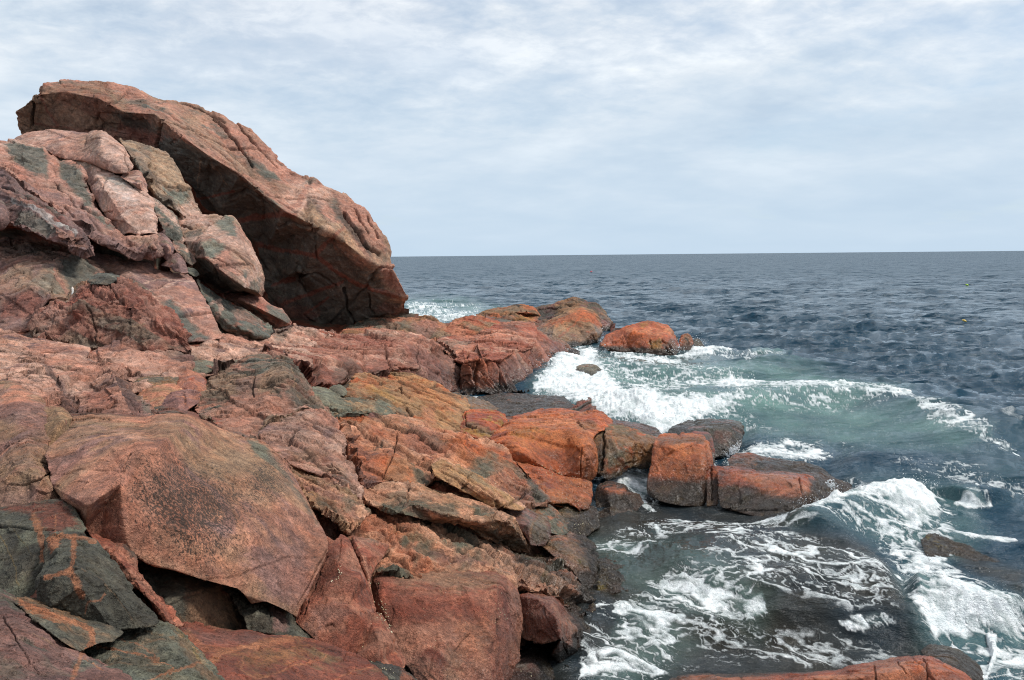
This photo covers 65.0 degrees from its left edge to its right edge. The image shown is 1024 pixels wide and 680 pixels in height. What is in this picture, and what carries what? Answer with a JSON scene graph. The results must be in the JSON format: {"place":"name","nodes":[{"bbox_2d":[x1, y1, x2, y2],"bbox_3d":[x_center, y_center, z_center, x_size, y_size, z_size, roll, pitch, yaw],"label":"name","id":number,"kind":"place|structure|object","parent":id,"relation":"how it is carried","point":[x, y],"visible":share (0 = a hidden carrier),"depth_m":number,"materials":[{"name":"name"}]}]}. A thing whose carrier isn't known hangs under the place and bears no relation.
{"place":"outdoors","nodes":[
{"label":"outdoors","id":0,"kind":"place"},
{"bbox_2d":[0,165,677,672],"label":"ground","id":1,"kind":"structure","parent":0,"point":[334,533],"depth_m":20.03,"materials":[{"name":"stone"}]},
{"bbox_2d":[0,200,9,230],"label":"boulder","id":2,"kind":"object","parent":1,"relation":"on","point":[4,218],"visible":1,"depth_m":17.81,"materials":[{"name":"stone"}]},
{"bbox_2d":[0,429,58,506],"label":"boulder","id":3,"kind":"object","parent":1,"relation":"on","point":[25,475],"visible":0.9,"depth_m":5.38,"materials":[{"name":"stone"}]},
{"bbox_2d":[0,380,47,453],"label":"boulder","id":4,"kind":"object","parent":3,"relation":"on","point":[22,408],"visible":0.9,"depth_m":6.58,"materials":[{"name":"stone"}]},
{"bbox_2d":[0,498,86,596],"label":"boulder","id":5,"kind":"object","parent":1,"relation":"on","point":[27,530],"visible":0.88,"depth_m":4.62,"materials":[{"name":"stone"}]},
{"bbox_2d":[0,237,104,332],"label":"boulder","id":6,"kind":"object","parent":1,"relation":"on","point":[35,277],"visible":0.9,"depth_m":17.24,"materials":[{"name":"stone"}]},
{"bbox_2d":[0,337,158,416],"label":"rock ledge","id":7,"kind":"object","parent":1,"relation":"on","point":[71,384],"visible":0.87,"depth_m":10.72,"materials":[{"name":"stone"}]},
{"bbox_2d":[0,328,90,358],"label":"rock ledge","id":8,"kind":"object","parent":7,"relation":"on","point":[42,345],"visible":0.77,"depth_m":13.51,"materials":[{"name":"stone"}]},
{"bbox_2d":[0,139,164,260],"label":"flat rock","id":9,"kind":"object","parent":1,"relation":"on","point":[43,174],"visible":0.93,"depth_m":20.96,"materials":[{"name":"stone"}]},
{"bbox_2d":[15,129,132,173],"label":"boulder","id":10,"kind":"object","parent":9,"relation":"on","point":[103,149],"visible":0.97,"depth_m":23.65,"materials":[{"name":"stone"}]},
{"bbox_2d":[76,161,157,235],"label":"flat rock","id":11,"kind":"object","parent":9,"relation":"on","point":[125,206],"visible":0.92,"depth_m":21.22,"materials":[{"name":"stone"}]},
{"bbox_2d":[121,170,147,191],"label":"stone","id":12,"kind":"object","parent":11,"relation":"on","point":[135,178],"visible":1,"depth_m":22.28,"materials":[{"name":"stone"}]},
{"bbox_2d":[157,233,174,259],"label":"stone","id":13,"kind":"object","parent":9,"relation":"on","point":[165,243],"visible":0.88,"depth_m":19.71,"materials":[{"name":"stone"}]},
{"bbox_2d":[25,275,191,354],"bbox_3d":[-7.839,-0.492,15.388,2.479,1.448,4.188,-5,8,-38],"label":"boulder","id":14,"kind":"object","parent":1,"relation":"on","point":[126,312],"visible":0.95,"depth_m":14.83,"materials":[{"name":"stone"}]},
{"bbox_2d":[87,273,118,284],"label":"stone","id":15,"kind":"object","parent":14,"relation":"on","point":[103,278],"visible":0.91,"depth_m":16.09,"materials":[{"name":"stone"}]},
{"bbox_2d":[86,527,185,627],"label":"flat rock","id":16,"kind":"object","parent":1,"relation":"on","point":[124,556],"visible":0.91,"depth_m":4.68,"materials":[{"name":"stone"}]},
{"bbox_2d":[88,253,222,342],"bbox_3d":[-8.748,-1.143,19.276,2.440,1.971,6.549,-4,7,-33],"label":"boulder","id":17,"kind":"object","parent":1,"relation":"on","point":[181,295],"visible":0.63,"depth_m":18.52,"materials":[{"name":"stone"}]},
{"bbox_2d":[161,253,188,272],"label":"stone","id":18,"kind":"object","parent":17,"relation":"on","point":[175,262],"visible":0.98,"depth_m":19.61,"materials":[{"name":"stone"}]},
{"bbox_2d":[187,267,198,276],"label":"stone","id":19,"kind":"object","parent":17,"relation":"on","point":[193,272],"visible":0.95,"depth_m":20.35,"materials":[{"name":"stone"}]},
{"bbox_2d":[138,383,182,409],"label":"stone","id":20,"kind":"object","parent":1,"relation":"on","point":[156,395],"visible":0.72,"depth_m":11.43,"materials":[{"name":"stone"}]},
{"bbox_2d":[45,413,327,616],"bbox_3d":[-2.623,1.344,6.650,1.939,1.488,3.360,-3,7,-23],"label":"boulder","id":21,"kind":"object","parent":1,"relation":"on","point":[194,496],"visible":0.98,"depth_m":5.64,"materials":[{"name":"stone"}]},
{"bbox_2d":[44,406,72,445],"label":"stone","id":22,"kind":"object","parent":21,"relation":"on","point":[58,423],"visible":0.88,"depth_m":6.41,"materials":[{"name":"stone"}]},
{"bbox_2d":[176,369,206,391],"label":"stone","id":23,"kind":"object","parent":1,"relation":"on","point":[190,379],"visible":0.63,"depth_m":12.33,"materials":[{"name":"stone"}]},
{"bbox_2d":[138,562,245,629],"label":"boulder","id":24,"kind":"object","parent":1,"relation":"on","point":[189,598],"visible":0.59,"depth_m":5.38,"materials":[{"name":"stone"}]},
{"bbox_2d":[192,360,213,373],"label":"stone","id":25,"kind":"object","parent":1,"relation":"on","point":[200,366],"visible":0.39,"depth_m":13.31,"materials":[{"name":"stone"}]},
{"bbox_2d":[16,79,407,324],"bbox_3d":[-12.136,-5.534,33.624,16.220,10.212,10.903,-1,6,0],"label":"boulder","id":26,"kind":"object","parent":1,"relation":"on","point":[325,252],"depth_m":30.46,"materials":[{"name":"stone"}]},
{"bbox_2d":[87,323,336,394],"bbox_3d":[-6.338,0.097,19.198,3.554,1.187,16.133,-1,6,0],"label":"rock ledge","id":27,"kind":"object","parent":1,"relation":"on","point":[225,351],"visible":0.54,"depth_m":14.20,"materials":[{"name":"stone"}]},
{"bbox_2d":[134,375,178,385],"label":"stone","id":28,"kind":"object","parent":27,"relation":"on","point":[155,381],"visible":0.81,"depth_m":12.16,"materials":[{"name":"stone"}]},
{"bbox_2d":[196,279,273,339],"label":"boulder","id":29,"kind":"object","parent":27,"relation":"on","point":[228,316],"visible":0.98,"depth_m":19.65,"materials":[{"name":"stone"}]},
{"bbox_2d":[178,214,264,296],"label":"boulder","id":30,"kind":"object","parent":29,"relation":"on","point":[220,248],"visible":0.94,"depth_m":21.17,"materials":[{"name":"stone"}]},
{"bbox_2d":[118,138,201,219],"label":"flat rock","id":31,"kind":"object","parent":30,"relation":"on","point":[158,168],"visible":0.96,"depth_m":24.49,"materials":[{"name":"stone"}]},
{"bbox_2d":[172,240,196,265],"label":"stone","id":32,"kind":"object","parent":30,"relation":"on","point":[184,252],"visible":0.95,"depth_m":20.81,"materials":[{"name":"stone"}]},
{"bbox_2d":[152,197,184,243],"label":"flat rock","id":33,"kind":"object","parent":32,"relation":"on","point":[169,223],"visible":0.93,"depth_m":21.76,"materials":[{"name":"stone"}]},
{"bbox_2d":[223,291,291,327],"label":"stone","id":34,"kind":"object","parent":27,"relation":"on","point":[264,309],"visible":0.95,"depth_m":21.71,"materials":[{"name":"stone"}]},
{"bbox_2d":[194,350,324,438],"bbox_3d":[-4.081,0.742,12.670,1.778,0.759,6.953,-3,6,-22],"label":"boulder","id":35,"kind":"object","parent":1,"relation":"on","point":[246,394],"visible":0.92,"depth_m":11.44,"materials":[{"name":"stone"}]},
{"bbox_2d":[160,389,201,410],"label":"stone","id":36,"kind":"object","parent":35,"relation":"on","point":[186,399],"visible":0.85,"depth_m":11.09,"materials":[{"name":"stone"}]},
{"bbox_2d":[179,621,387,679],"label":"boulder","id":37,"kind":"object","parent":1,"relation":"on","point":[241,654],"visible":0.93,"depth_m":4.88,"materials":[{"name":"stone"}]},
{"bbox_2d":[84,621,224,679],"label":"flat rock","id":38,"kind":"object","parent":37,"relation":"on","point":[162,650],"visible":0.76,"depth_m":3.81,"materials":[{"name":"stone"}]},
{"bbox_2d":[0,588,132,679],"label":"flat rock","id":39,"kind":"object","parent":38,"relation":"on","point":[30,649],"visible":0.89,"depth_m":3.21,"materials":[{"name":"stone"}]},
{"bbox_2d":[9,596,123,650],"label":"flat rock","id":40,"kind":"object","parent":38,"relation":"on","point":[78,633],"visible":0.98,"depth_m":3.73,"materials":[{"name":"stone"}]},
{"bbox_2d":[34,531,159,629],"bbox_3d":[-2.308,1.293,4.390,0.534,0.436,1.244,-4,7,-33],"label":"boulder","id":41,"kind":"object","parent":38,"relation":"on","point":[80,574],"visible":0.99,"depth_m":4.04,"materials":[{"name":"stone"}]},
{"bbox_2d":[229,588,311,637],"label":"flat rock","id":42,"kind":"object","parent":37,"relation":"on","point":[264,617],"visible":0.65,"depth_m":5.54,"materials":[{"name":"stone"}]},
{"bbox_2d":[357,612,406,667],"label":"stone","id":43,"kind":"object","parent":37,"relation":"on","point":[380,643],"visible":0.87,"depth_m":5.99,"materials":[{"name":"stone"}]},
{"bbox_2d":[256,405,364,499],"bbox_3d":[-2.710,1.316,10.323,1.149,0.733,4.702,-2,6,-18],"label":"rock ledge","id":44,"kind":"object","parent":1,"relation":"on","point":[312,441],"visible":0.86,"depth_m":9.63,"materials":[{"name":"stone"}]},
{"bbox_2d":[294,534,375,653],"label":"boulder","id":45,"kind":"object","parent":1,"relation":"on","point":[338,608],"visible":0.88,"depth_m":6.07,"materials":[{"name":"stone"}]},
{"bbox_2d":[262,328,465,394],"bbox_3d":[-4.135,0.629,22.996,5.663,2.553,15.767,-1,6,0],"label":"rock ledge","id":46,"kind":"object","parent":1,"relation":"on","point":[335,359],"visible":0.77,"depth_m":21.08,"materials":[{"name":"stone"}]},
{"bbox_2d":[337,314,447,341],"bbox_3d":[-4.761,-0.441,31.276,4.496,0.919,8.264,-1,6,0],"label":"rock ledge","id":47,"kind":"object","parent":1,"relation":"on","point":[431,327],"visible":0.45,"depth_m":31.28,"materials":[{"name":"stone"}]},
{"bbox_2d":[369,660,416,679],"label":"flat rock","id":48,"kind":"object","parent":1,"relation":"on","point":[392,672],"visible":0.6,"depth_m":5.69,"materials":[{"name":"stone"}]},
{"bbox_2d":[341,372,470,432],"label":"flat rock","id":49,"kind":"object","parent":1,"relation":"on","point":[433,404],"visible":0.85,"depth_m":15.75,"materials":[{"name":"stone"}]},
{"bbox_2d":[336,412,550,509],"bbox_3d":[-1.069,1.829,11.989,3.117,1.590,5.342,-2,6,-14],"label":"rock ledge","id":50,"kind":"object","parent":1,"relation":"on","point":[379,448],"visible":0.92,"depth_m":11.29,"materials":[{"name":"stone"}]},
{"bbox_2d":[329,397,396,418],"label":"flat rock","id":51,"kind":"object","parent":50,"relation":"on","point":[345,407],"visible":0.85,"depth_m":12.63,"materials":[{"name":"stone"}]},
{"bbox_2d":[312,386,340,406],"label":"stone","id":52,"kind":"object","parent":51,"relation":"on","point":[327,396],"visible":0.86,"depth_m":12.71,"materials":[{"name":"stone"}]},
{"bbox_2d":[329,384,346,396],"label":"stone","id":53,"kind":"object","parent":51,"relation":"on","point":[339,390],"visible":0.82,"depth_m":13.44,"materials":[{"name":"stone"}]},
{"bbox_2d":[431,459,526,510],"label":"flat rock","id":54,"kind":"object","parent":50,"relation":"on","point":[480,488],"visible":1,"depth_m":9.96,"materials":[{"name":"stone"}]},
{"bbox_2d":[371,569,522,679],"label":"boulder","id":55,"kind":"object","parent":1,"relation":"on","point":[454,625],"visible":0.82,"depth_m":6.89,"materials":[{"name":"stone"}]},
{"bbox_2d":[362,480,531,552],"bbox_3d":[-0.756,2.322,9.943,2.029,1.554,2.879,-1,6,0],"label":"flat rock","id":56,"kind":"object","parent":1,"relation":"on","point":[479,518],"visible":0.94,"depth_m":9.09,"materials":[{"name":"stone"}]},
{"bbox_2d":[337,488,593,616],"bbox_3d":[-0.408,2.572,9.413,2.817,1.953,4.527,-1,6,0],"label":"rock ledge","id":57,"kind":"object","parent":1,"relation":"on","point":[416,548],"visible":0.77,"depth_m":8.41,"materials":[{"name":"stone"}]},
{"bbox_2d":[277,452,370,534],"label":"flat rock","id":58,"kind":"object","parent":57,"relation":"on","point":[345,509],"visible":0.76,"depth_m":7.81,"materials":[{"name":"stone"}]},
{"bbox_2d":[347,535,388,602],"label":"flat rock","id":59,"kind":"object","parent":57,"relation":"on","point":[370,553],"visible":0.76,"depth_m":7.15,"materials":[{"name":"stone"}]},
{"bbox_2d":[542,531,598,588],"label":"flat rock","id":60,"kind":"object","parent":57,"relation":"on","point":[570,547],"visible":0.91,"depth_m":10.26,"materials":[{"name":"stone"}]},
{"bbox_2d":[503,508,551,545],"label":"boulder","id":61,"kind":"object","parent":60,"relation":"on","point":[535,527],"visible":0.73,"depth_m":10.34,"materials":[{"name":"stone"}]},
{"bbox_2d":[531,504,568,534],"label":"flat rock","id":62,"kind":"object","parent":60,"relation":"on","point":[557,523],"visible":0.61,"depth_m":11.06,"materials":[{"name":"stone"}]},
{"bbox_2d":[452,392,498,410],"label":"flat rock","id":63,"kind":"object","parent":1,"relation":"on","point":[475,403],"visible":0.39,"depth_m":18.88,"materials":[{"name":"stone"}]},
{"bbox_2d":[460,409,507,438],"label":"boulder","id":64,"kind":"object","parent":1,"relation":"on","point":[482,423],"visible":0.9,"depth_m":15.22,"materials":[{"name":"stone"}]},
{"bbox_2d":[437,321,579,394],"bbox_3d":[-0.368,0.472,29.712,4.802,1.805,13.240,1,6,13],"label":"boulder","id":65,"kind":"object","parent":1,"relation":"on","point":[503,357],"visible":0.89,"depth_m":26.11,"materials":[{"name":"stone"}]},
{"bbox_2d":[444,315,500,336],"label":"rock ledge","id":66,"kind":"object","parent":65,"relation":"on","point":[471,325],"visible":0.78,"depth_m":31.56,"materials":[{"name":"stone"}]},
{"bbox_2d":[476,304,540,322],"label":"rock ledge","id":67,"kind":"object","parent":1,"relation":"on","point":[521,312],"visible":0.8,"depth_m":42.23,"materials":[{"name":"stone"}]},
{"bbox_2d":[477,393,573,415],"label":"rock ledge","id":68,"kind":"object","parent":1,"relation":"on","point":[510,404],"visible":0.64,"depth_m":21.43,"materials":[{"name":"stone"}]},
{"bbox_2d":[511,647,554,679],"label":"stone","id":69,"kind":"object","parent":1,"relation":"on","point":[534,663],"visible":0.86,"depth_m":7.65,"materials":[{"name":"stone"}]},
{"bbox_2d":[489,408,612,480],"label":"boulder","id":70,"kind":"object","parent":1,"relation":"on","point":[560,441],"visible":0.98,"depth_m":14.07,"materials":[{"name":"stone"}]},
{"bbox_2d":[516,461,592,510],"bbox_3d":[0.689,2.316,12.692,1.260,0.620,2.125,-1,6,0],"label":"rock ledge","id":71,"kind":"object","parent":1,"relation":"on","point":[577,493],"visible":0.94,"depth_m":12.57,"materials":[{"name":"stone"}]},
{"bbox_2d":[537,306,602,346],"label":"boulder","id":72,"kind":"object","parent":1,"relation":"on","point":[577,326],"visible":0.97,"depth_m":37.13,"materials":[{"name":"stone"}]},
{"bbox_2d":[534,297,612,330],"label":"rock ledge","id":73,"kind":"object","parent":1,"relation":"on","point":[551,311],"visible":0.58,"depth_m":44.62,"materials":[{"name":"stone"}]},
{"bbox_2d":[554,503,599,535],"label":"boulder","id":74,"kind":"object","parent":1,"relation":"on","point":[586,522],"visible":0.6,"depth_m":11.87,"materials":[{"name":"stone"}]},
{"bbox_2d":[575,364,601,375],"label":"boulder","id":75,"kind":"object","parent":1,"relation":"on","point":[591,369],"visible":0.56,"depth_m":26.78,"materials":[{"name":"stone"}]},
{"bbox_2d":[566,555,628,666],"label":"boulder","id":76,"kind":"object","parent":1,"relation":"on","point":[609,578],"visible":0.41,"depth_m":9.94,"materials":[{"name":"stone"}]},
{"bbox_2d":[519,593,584,662],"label":"boulder","id":77,"kind":"object","parent":76,"relation":"on","point":[547,619],"visible":0.91,"depth_m":7.93,"materials":[{"name":"stone"}]},
{"bbox_2d":[612,419,661,436],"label":"boulder","id":78,"kind":"object","parent":1,"relation":"on","point":[650,430],"visible":0.48,"depth_m":17.01,"materials":[{"name":"stone"}]},
{"bbox_2d":[717,466,851,515],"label":"flat rock","id":79,"kind":"object","parent":1,"relation":"on","point":[750,491],"visible":0.84,"depth_m":13.23,"materials":[{"name":"stone"}]},
{"bbox_2d":[669,655,971,679],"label":"rock ledge","id":80,"kind":"object","parent":1,"relation":"on","point":[917,667],"visible":1,"depth_m":6.92,"materials":[{"name":"stone"}]},
{"bbox_2d":[920,644,983,679],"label":"boulder","id":81,"kind":"object","parent":1,"relation":"on","point":[962,661],"visible":0.84,"depth_m":7.75,"materials":[{"name":"stone"}]},
{"bbox_2d":[920,533,999,561],"bbox_3d":[6.096,2.971,10.747,1.262,0.369,2.072,-1,6,0],"label":"rock ledge","id":82,"kind":"object","parent":1,"relation":"on","point":[933,544],"visible":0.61,"depth_m":10.89,"materials":[{"name":"stone"}]},
{"bbox_2d":[0,0,1023,256],"label":"sky","id":83,"kind":"structure","parent":0,"point":[461,127],"materials":[{"name":"white"}]},
{"bbox_2d":[390,251,1023,679],"bbox_3d":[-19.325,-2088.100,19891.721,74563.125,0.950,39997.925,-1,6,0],"label":"sea","id":84,"kind":"structure","parent":0,"point":[888,383],"depth_m":17.36,"materials":[{"name":"liquid"}]},
{"bbox_2d":[595,481,643,516],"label":"boulder","id":85,"kind":"object","parent":84,"relation":"in","point":[614,497],"visible":0.99,"depth_m":12.96,"materials":[{"name":"stone"}]},
{"bbox_2d":[594,424,656,480],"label":"boulder","id":86,"kind":"object","parent":84,"relation":"on","point":[621,449],"visible":0.84,"depth_m":14.74,"materials":[{"name":"stone"}]},
{"bbox_2d":[600,320,680,355],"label":"boulder","id":87,"kind":"object","parent":84,"relation":"in","point":[653,337],"visible":0.99,"depth_m":33.48,"materials":[{"name":"stone"}]},
{"bbox_2d":[646,432,712,506],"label":"boulder","id":88,"kind":"object","parent":84,"relation":"on","point":[681,462],"visible":0.98,"depth_m":13.86,"materials":[{"name":"stone"}]},
{"bbox_2d":[692,431,714,464],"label":"stone","id":89,"kind":"object","parent":88,"relation":"on","point":[708,436],"visible":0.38,"depth_m":15.34,"materials":[{"name":"stone"}]},
{"bbox_2d":[679,333,692,350],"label":"stone","id":90,"kind":"object","parent":84,"relation":"in","point":[685,340],"visible":0.94,"depth_m":33.88,"materials":[{"name":"stone"}]},
{"bbox_2d":[693,338,704,346],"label":"stone","id":91,"kind":"object","parent":84,"relation":"in","point":[696,343],"visible":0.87,"depth_m":34.02,"materials":[{"name":"stone"}]},
{"bbox_2d":[668,418,744,457],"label":"boulder","id":92,"kind":"object","parent":84,"relation":"on","point":[725,434],"visible":0.72,"depth_m":16.95,"materials":[{"name":"stone"}]},
{"bbox_2d":[706,464,718,506],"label":"stone","id":93,"kind":"object","parent":84,"relation":"on","point":[712,490],"visible":0.93,"depth_m":13.61,"materials":[{"name":"stone"}]},
{"bbox_2d":[722,440,743,457],"bbox_3d":[4.352,2.103,15.709,0.486,0.436,0.258,-3,6,-19],"label":"splash","id":94,"kind":"object","parent":84,"relation":"on","point":[733,450],"visible":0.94,"depth_m":15.70,"materials":[{"name":"white liquid"}]},
{"bbox_2d":[539,328,1021,592],"bbox_3d":[6.014,0.934,24.363,10.320,0.777,30.046,-2,6,-12],"label":"sea spray","id":95,"kind":"object","parent":84,"relation":"on","point":[819,491],"visible":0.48,"depth_m":13.31,"materials":[{"name":"white liquid"}]},
{"bbox_2d":[728,452,832,476],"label":"flat rock","id":96,"kind":"object","parent":84,"relation":"on","point":[752,461],"visible":0.72,"depth_m":14.80,"materials":[{"name":"stone"}]},
{"bbox_2d":[825,479,841,492],"bbox_3d":[5.285,2.455,13.256,0.237,0.283,0.288,-1,6,0],"label":"splash","id":97,"kind":"object","parent":84,"relation":"on","point":[830,485],"visible":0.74,"depth_m":13.28,"materials":[{"name":"white liquid"}]},
{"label":"terrain","id":98,"kind":"structure","parent":0,"visible":0},
{"bbox_2d":[0,168,94,258],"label":"flat rock","id":99,"kind":"object","parent":98,"relation":"on","point":[28,212],"visible":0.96,"depth_m":18.17,"materials":[{"name":"stone"}]}
]}

